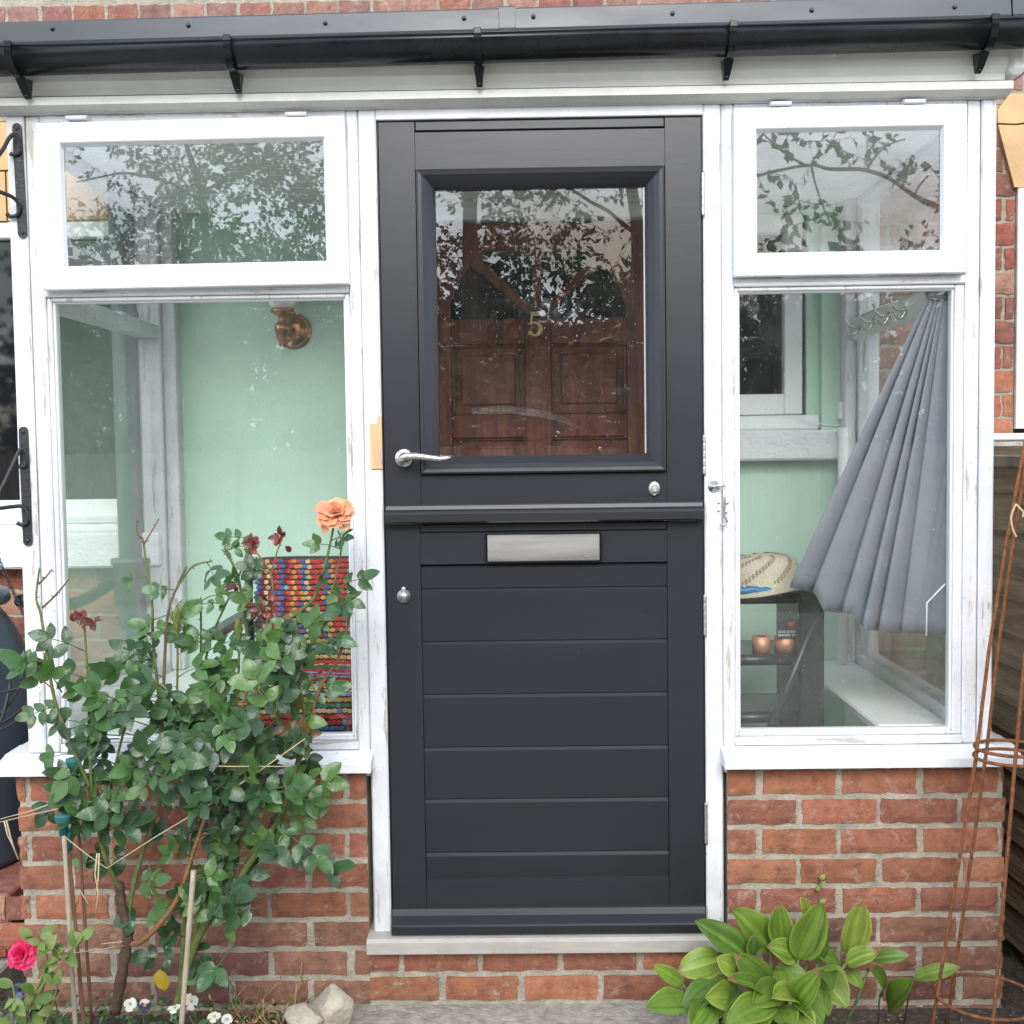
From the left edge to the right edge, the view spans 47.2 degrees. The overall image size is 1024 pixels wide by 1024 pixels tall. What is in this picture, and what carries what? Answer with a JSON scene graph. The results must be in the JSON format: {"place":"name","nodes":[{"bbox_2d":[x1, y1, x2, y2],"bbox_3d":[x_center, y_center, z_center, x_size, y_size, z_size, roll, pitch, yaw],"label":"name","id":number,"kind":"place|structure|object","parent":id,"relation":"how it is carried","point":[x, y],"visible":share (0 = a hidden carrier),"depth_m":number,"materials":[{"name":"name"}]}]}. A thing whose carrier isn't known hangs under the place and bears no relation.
{"place":"outdoors","nodes":[
{"label":"outdoors","id":0,"kind":"place"},
{"bbox_2d":[0,953,21,991],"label":"paving","id":1,"kind":"structure","parent":0,"point":[6,971],"depth_m":3.27,"materials":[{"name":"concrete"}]},
{"bbox_2d":[0,858,24,956],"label":"brick plinth","id":2,"kind":"structure","parent":1,"relation":"on","point":[11,893],"depth_m":3.27,"materials":[{"name":"red brick"}]},
{"bbox_2d":[0,585,28,867],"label":"water butt","id":3,"kind":"object","parent":2,"relation":"on","point":[14,736],"visible":0.35,"depth_m":3.48,"materials":[{"name":"black plastic"}]},
{"bbox_2d":[0,956,1023,1023],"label":"flower bed soil","id":4,"kind":"structure","parent":0,"point":[1011,968],"depth_m":3.04,"materials":[{"name":"brown soil"}]},
{"bbox_2d":[9,1013,19,1023],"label":"pansy","id":5,"kind":"object","parent":4,"relation":"on","point":[14,1021],"visible":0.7,"depth_m":2.56,"materials":[{"name":"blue plant"}]},
{"bbox_2d":[12,983,24,1000],"bbox_3d":[-1.085,1.190,2.608,0.039,0.300,0.022,-3,4,-33],"label":"pansy","id":6,"kind":"object","parent":4,"relation":"on","point":[19,991],"visible":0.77,"depth_m":2.60,"materials":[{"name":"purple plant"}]},
{"bbox_2d":[29,1007,42,1017],"bbox_3d":[-1.048,1.214,2.601,0.035,0.252,0.024,-2,3,-20],"label":"pansy","id":7,"kind":"object","parent":4,"relation":"on","point":[31,1011],"visible":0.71,"depth_m":2.58,"materials":[{"name":"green plant"}]},
{"bbox_2d":[0,924,93,1023],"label":"pink rose","id":8,"kind":"object","parent":4,"relation":"on","point":[23,954],"visible":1,"depth_m":2.56,"materials":[{"name":"green plant"}]},
{"bbox_2d":[49,989,59,1023],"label":"pansy","id":9,"kind":"object","parent":4,"relation":"on","point":[58,990],"visible":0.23,"depth_m":2.62,"materials":[{"name":"green plant"}]},
{"bbox_2d":[54,813,77,1023],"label":"garden cane","id":10,"kind":"object","parent":4,"relation":"on","point":[60,818],"visible":0.91,"depth_m":2.65,"materials":[{"name":"brown wood"}]},
{"bbox_2d":[0,738,304,986],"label":"garden twine","id":11,"kind":"object","parent":10,"relation":"attached to","point":[96,861],"visible":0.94,"depth_m":2.67,"materials":[{"name":"fabric"}]},
{"bbox_2d":[60,828,85,1023],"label":"garden cane","id":12,"kind":"object","parent":4,"relation":"on","point":[73,906],"visible":0.83,"depth_m":2.67,"materials":[{"name":"brown wood"}]},
{"bbox_2d":[65,757,92,1023],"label":"garden cane","id":13,"kind":"object","parent":4,"relation":"on","point":[72,762],"visible":0.76,"depth_m":2.73,"materials":[{"name":"brown wood"}]},
{"bbox_2d":[123,997,136,1023],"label":"pansy","id":14,"kind":"object","parent":4,"relation":"on","point":[130,1005],"visible":1,"depth_m":2.73,"materials":[{"name":"white plant"}]},
{"bbox_2d":[137,999,150,1023],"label":"pansy","id":15,"kind":"object","parent":4,"relation":"on","point":[144,1005],"visible":1,"depth_m":2.73,"materials":[{"name":"purple plant"}]},
{"bbox_2d":[0,984,303,1023],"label":"ground cover","id":16,"kind":"object","parent":4,"relation":"on","point":[102,1014],"visible":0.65,"depth_m":2.96,"materials":[{"name":"green plant"}]},
{"bbox_2d":[168,1004,179,1023],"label":"pansy","id":17,"kind":"object","parent":4,"relation":"on","point":[173,1008],"visible":0.96,"depth_m":2.72,"materials":[{"name":"white plant"}]},
{"bbox_2d":[179,870,195,1023],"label":"garden cane","id":18,"kind":"object","parent":4,"relation":"on","point":[187,946],"visible":1,"depth_m":2.64,"materials":[{"name":"brown wood"}]},
{"bbox_2d":[0,497,379,1015],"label":"rose bush","id":19,"kind":"object","parent":4,"relation":"on","point":[190,747],"visible":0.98,"depth_m":2.75,"materials":[{"name":"green plant"}]},
{"bbox_2d":[186,993,198,1023],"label":"pansy","id":20,"kind":"object","parent":4,"relation":"on","point":[192,1001],"visible":0.93,"depth_m":2.75,"materials":[{"name":"white plant"}]},
{"bbox_2d":[207,1012,220,1023],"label":"pansy","id":21,"kind":"object","parent":4,"relation":"on","point":[213,1016],"visible":1,"depth_m":2.71,"materials":[{"name":"white plant"}]},
{"bbox_2d":[221,1014,232,1023],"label":"pansy","id":22,"kind":"object","parent":4,"relation":"on","point":[227,1018],"visible":1,"depth_m":2.71,"materials":[{"name":"white plant"}]},
{"bbox_2d":[189,959,320,1023],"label":"dry stalks","id":23,"kind":"object","parent":4,"relation":"on","point":[258,1015],"visible":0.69,"depth_m":2.95,"materials":[{"name":"brown plant"}]},
{"bbox_2d":[645,897,909,1023],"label":"broad leaf plant","id":24,"kind":"object","parent":4,"relation":"on","point":[813,995],"visible":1,"depth_m":2.80,"materials":[{"name":"green plant"}]},
{"bbox_2d":[867,964,886,1023],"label":"leaf","id":25,"kind":"object","parent":4,"relation":"on","point":[879,973],"visible":1,"depth_m":2.86,"materials":[{"name":"green plant"}]},
{"bbox_2d":[885,963,960,1023],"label":"broad leaf seedling","id":26,"kind":"object","parent":4,"relation":"on","point":[898,990],"visible":0.98,"depth_m":2.90,"materials":[{"name":"green plant"}]},
{"bbox_2d":[832,957,1023,1023],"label":"gravel","id":27,"kind":"structure","parent":4,"relation":"on","point":[889,1015],"depth_m":2.99,"materials":[{"name":"grey gravel"}]},
{"bbox_2d":[931,442,1023,1023],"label":"plant obelisk","id":28,"kind":"object","parent":4,"relation":"on","point":[1014,766],"visible":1,"depth_m":2.80,"materials":[{"name":"metal"}]},
{"bbox_2d":[349,1002,718,1023],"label":"concrete path","id":29,"kind":"structure","parent":0,"point":[602,1013],"depth_m":3.01,"materials":[{"name":"grey concrete"}]},
{"bbox_2d":[283,1002,324,1023],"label":"stone","id":30,"kind":"object","parent":29,"relation":"on","point":[302,1013],"visible":1,"depth_m":2.83,"materials":[{"name":"stone"}]},
{"bbox_2d":[312,983,353,1023],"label":"stone","id":31,"kind":"object","parent":29,"relation":"on","point":[333,1003],"visible":0.81,"depth_m":2.88,"materials":[{"name":"stone"}]},
{"bbox_2d":[1002,944,1013,955],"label":"ground","id":32,"kind":"structure","parent":0,"point":[1006,951],"depth_m":3.46,"materials":[{"name":"black soil"}]},
{"bbox_2d":[0,0,1023,1016],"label":"porch","id":33,"kind":"object","parent":32,"relation":"on","point":[564,774],"visible":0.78,"depth_m":3.01,"materials":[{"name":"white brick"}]},
{"bbox_2d":[0,558,23,617],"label":"hanging chain","id":34,"kind":"object","parent":33,"relation":"hanging from","point":[11,587],"visible":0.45,"depth_m":3.10,"materials":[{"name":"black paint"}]},
{"bbox_2d":[0,677,26,730],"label":"cable loops","id":35,"kind":"object","parent":34,"relation":"hanging from","point":[7,704],"visible":0.4,"depth_m":3.13,"materials":[{"name":"black rubber"}]},
{"bbox_2d":[0,123,27,237],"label":"hanging bracket","id":36,"kind":"object","parent":33,"relation":"attached to","point":[19,199],"visible":1,"depth_m":2.96,"materials":[{"name":"black metal"}]},
{"bbox_2d":[0,427,32,545],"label":"hanging bracket","id":37,"kind":"object","parent":33,"relation":"attached to","point":[25,505],"visible":1,"depth_m":3.00,"materials":[{"name":"black metal"}]},
{"bbox_2d":[47,293,357,742],"bbox_3d":[-0.793,0.022,3.045,0.775,1.152,0.050,-1,3,1],"label":"fixed window","id":38,"kind":"structure","parent":33,"relation":"in","point":[53,314],"depth_m":3.02,"materials":[{"name":"white paint"}]},
{"bbox_2d":[208,556,348,660],"bbox_3d":[-0.622,0.682,3.481,0.451,1.068,0.474,-1,3,1],"label":"porch chair","id":39,"kind":"object","parent":33,"relation":"on","point":[224,627],"visible":0.16,"depth_m":3.66,"materials":[{"name":"black paint"}]},
{"bbox_2d":[238,558,352,731],"bbox_3d":[-0.619,0.402,3.471,0.356,0.499,0.373,-1,3,1],"label":"crochet blanket","id":40,"kind":"object","parent":39,"relation":"on","point":[295,581],"visible":0.32,"depth_m":3.60,"materials":[{"name":"fabric"}]},
{"bbox_2d":[378,117,705,523],"bbox_3d":[0.079,-0.480,2.966,0.820,1.013,0.110,-1,3,1],"label":"upper door leaf","id":41,"kind":"structure","parent":33,"relation":"in","point":[661,157],"depth_m":2.97,"materials":[{"name":"paint"}]},
{"bbox_2d":[386,520,707,935],"bbox_3d":[0.093,0.558,3.033,0.821,1.062,0.086,-1,3,1],"label":"lower door leaf","id":42,"kind":"structure","parent":33,"relation":"in","point":[546,707],"depth_m":3.04,"materials":[{"name":"paint"}]},
{"bbox_2d":[740,590,823,726],"bbox_3d":[0.721,0.710,3.495,0.341,0.973,0.310,-1,3,1],"label":"side table","id":43,"kind":"object","parent":33,"relation":"on","point":[804,706],"visible":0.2,"depth_m":3.34,"materials":[{"name":"black paint"}]},
{"bbox_2d":[740,586,771,594],"bbox_3d":[0.687,0.222,3.334,0.123,0.026,0.026,-1,3,1],"label":"folded bag","id":44,"kind":"object","parent":43,"relation":"on","point":[749,589],"visible":0.78,"depth_m":3.32,"materials":[{"name":"blue fabric"}]},
{"bbox_2d":[752,635,769,652],"bbox_3d":[0.722,0.382,3.402,0.051,0.046,0.051,-1,3,1],"label":"candle holder","id":45,"kind":"object","parent":43,"relation":"on","point":[760,643],"visible":1,"depth_m":3.38,"materials":[{"name":"glass"}]},
{"bbox_2d":[740,552,799,598],"bbox_3d":[0.732,0.178,3.461,0.350,0.115,0.350,-1,3,1],"label":"straw hat","id":46,"kind":"object","parent":43,"relation":"on","point":[775,572],"visible":0.64,"depth_m":3.35,"materials":[{"name":"beige wicker"}]},
{"bbox_2d":[774,620,794,652],"bbox_3d":[0.794,0.357,3.397,0.066,0.096,0.065,-1,3,1],"label":"candle holder","id":47,"kind":"object","parent":43,"relation":"on","point":[784,637],"visible":1,"depth_m":3.37,"materials":[{"name":"glass"}]},
{"bbox_2d":[766,601,822,726],"bbox_3d":[0.761,0.467,3.221,0.239,0.467,0.024,-2,3,-18],"label":"leaning pole","id":48,"kind":"object","parent":43,"relation":"on","point":[780,704],"visible":0.58,"depth_m":3.22,"materials":[{"name":"black metal"}]},
{"bbox_2d":[816,874,825,902],"bbox_3d":[0.794,1.006,3.019,0.028,0.151,0.012,-1,3,1],"label":"weed sprig","id":49,"kind":"object","parent":33,"relation":"attached to","point":[822,883],"visible":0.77,"depth_m":3.01,"materials":[{"name":"green plant"}]},
{"bbox_2d":[837,428,847,664],"bbox_3d":[1.112,0.117,3.944,0.034,0.798,0.034,-1,3,1],"label":"window frame","id":50,"kind":"object","parent":33,"relation":"on","point":[842,638],"visible":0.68,"depth_m":3.94,"materials":[{"name":"white paint"}]},
{"bbox_2d":[734,284,963,735],"bbox_3d":[0.861,0.001,3.024,0.582,1.152,0.050,-1,3,1],"label":"fixed window","id":51,"kind":"structure","parent":33,"relation":"in","point":[955,350],"depth_m":3.01,"materials":[{"name":"white paint"}]},
{"bbox_2d":[843,292,926,339],"bbox_3d":[1.118,-0.591,3.498,0.069,0.077,0.885,-1,3,1],"label":"hook rail","id":52,"kind":"object","parent":33,"relation":"attached to","point":[899,313],"visible":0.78,"depth_m":3.53,"materials":[{"name":"white paint"}]},
{"bbox_2d":[789,292,947,635],"bbox_3d":[0.961,-0.127,3.120,0.429,0.907,0.076,1,3,24],"label":"curtain","id":53,"kind":"object","parent":52,"relation":"hanging from","point":[874,558],"visible":0.95,"depth_m":3.10,"materials":[{"name":"grey fabric"}]},
{"bbox_2d":[0,0,1023,731],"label":"brick house","id":54,"kind":"structure","parent":32,"relation":"on","point":[540,330],"depth_m":4.04,"materials":[{"name":"green paint"}]},
{"bbox_2d":[0,220,161,568],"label":"window","id":55,"kind":"structure","parent":54,"relation":"in","point":[86,349],"depth_m":4.08,"materials":[{"name":"clear glass"}]},
{"bbox_2d":[107,196,149,675],"bbox_3d":[-1.299,-0.102,3.981,0.136,2.500,0.136,-1,3,1],"label":"drainpipe","id":56,"kind":"object","parent":54,"relation":"attached to","point":[130,558],"visible":0.41,"depth_m":3.94,"materials":[{"name":"white plastic"}]},
{"bbox_2d":[14,575,113,610],"bbox_3d":[-1.440,0.272,3.828,0.042,0.100,0.411,1,4,29],"label":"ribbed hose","id":57,"kind":"object","parent":56,"relation":"attached to","point":[103,588],"visible":0.52,"depth_m":3.88,"materials":[{"name":"plastic"}]},
{"bbox_2d":[268,302,311,348],"bbox_3d":[-0.763,-0.675,3.945,0.150,0.242,0.153,-1,3,1],"label":"wall lamp","id":58,"kind":"object","parent":54,"relation":"attached to","point":[292,329],"visible":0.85,"depth_m":4.00,"materials":[{"name":"gold metal"}]},
{"bbox_2d":[436,220,645,455],"bbox_3d":[0.094,0.003,4.071,0.870,2.002,0.118,-1,3,1],"label":"front door","id":59,"kind":"structure","parent":54,"relation":"in","point":[543,322],"depth_m":4.06,"materials":[{"name":"brown wood"}]},
{"bbox_2d":[734,213,850,460],"bbox_3d":[0.844,-0.599,4.052,0.595,0.843,0.235,-1,3,1],"label":"window","id":60,"kind":"structure","parent":54,"relation":"in","point":[779,333],"depth_m":4.04,"materials":[{"name":"white paint"}]},
{"bbox_2d":[800,402,842,425],"bbox_3d":[1.065,-0.334,4.002,0.163,0.082,0.032,-1,3,1],"label":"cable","id":61,"kind":"object","parent":54,"relation":"attached to","point":[839,410],"visible":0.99,"depth_m":4.00,"materials":[{"name":"white paint"}]},
{"bbox_2d":[994,187,1023,445],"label":"window","id":62,"kind":"structure","parent":54,"relation":"in","point":[1018,387],"depth_m":3.99,"materials":[{"name":"white paint"}]},
{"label":"front yard","id":63,"kind":"structure","parent":0,"visible":0},
{"bbox_2d":[925,446,1023,960],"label":"lap fence","id":64,"kind":"object","parent":63,"relation":"on","point":[1006,460],"visible":0.14,"depth_m":3.35,"materials":[{"name":"brown wood"}]}
]}

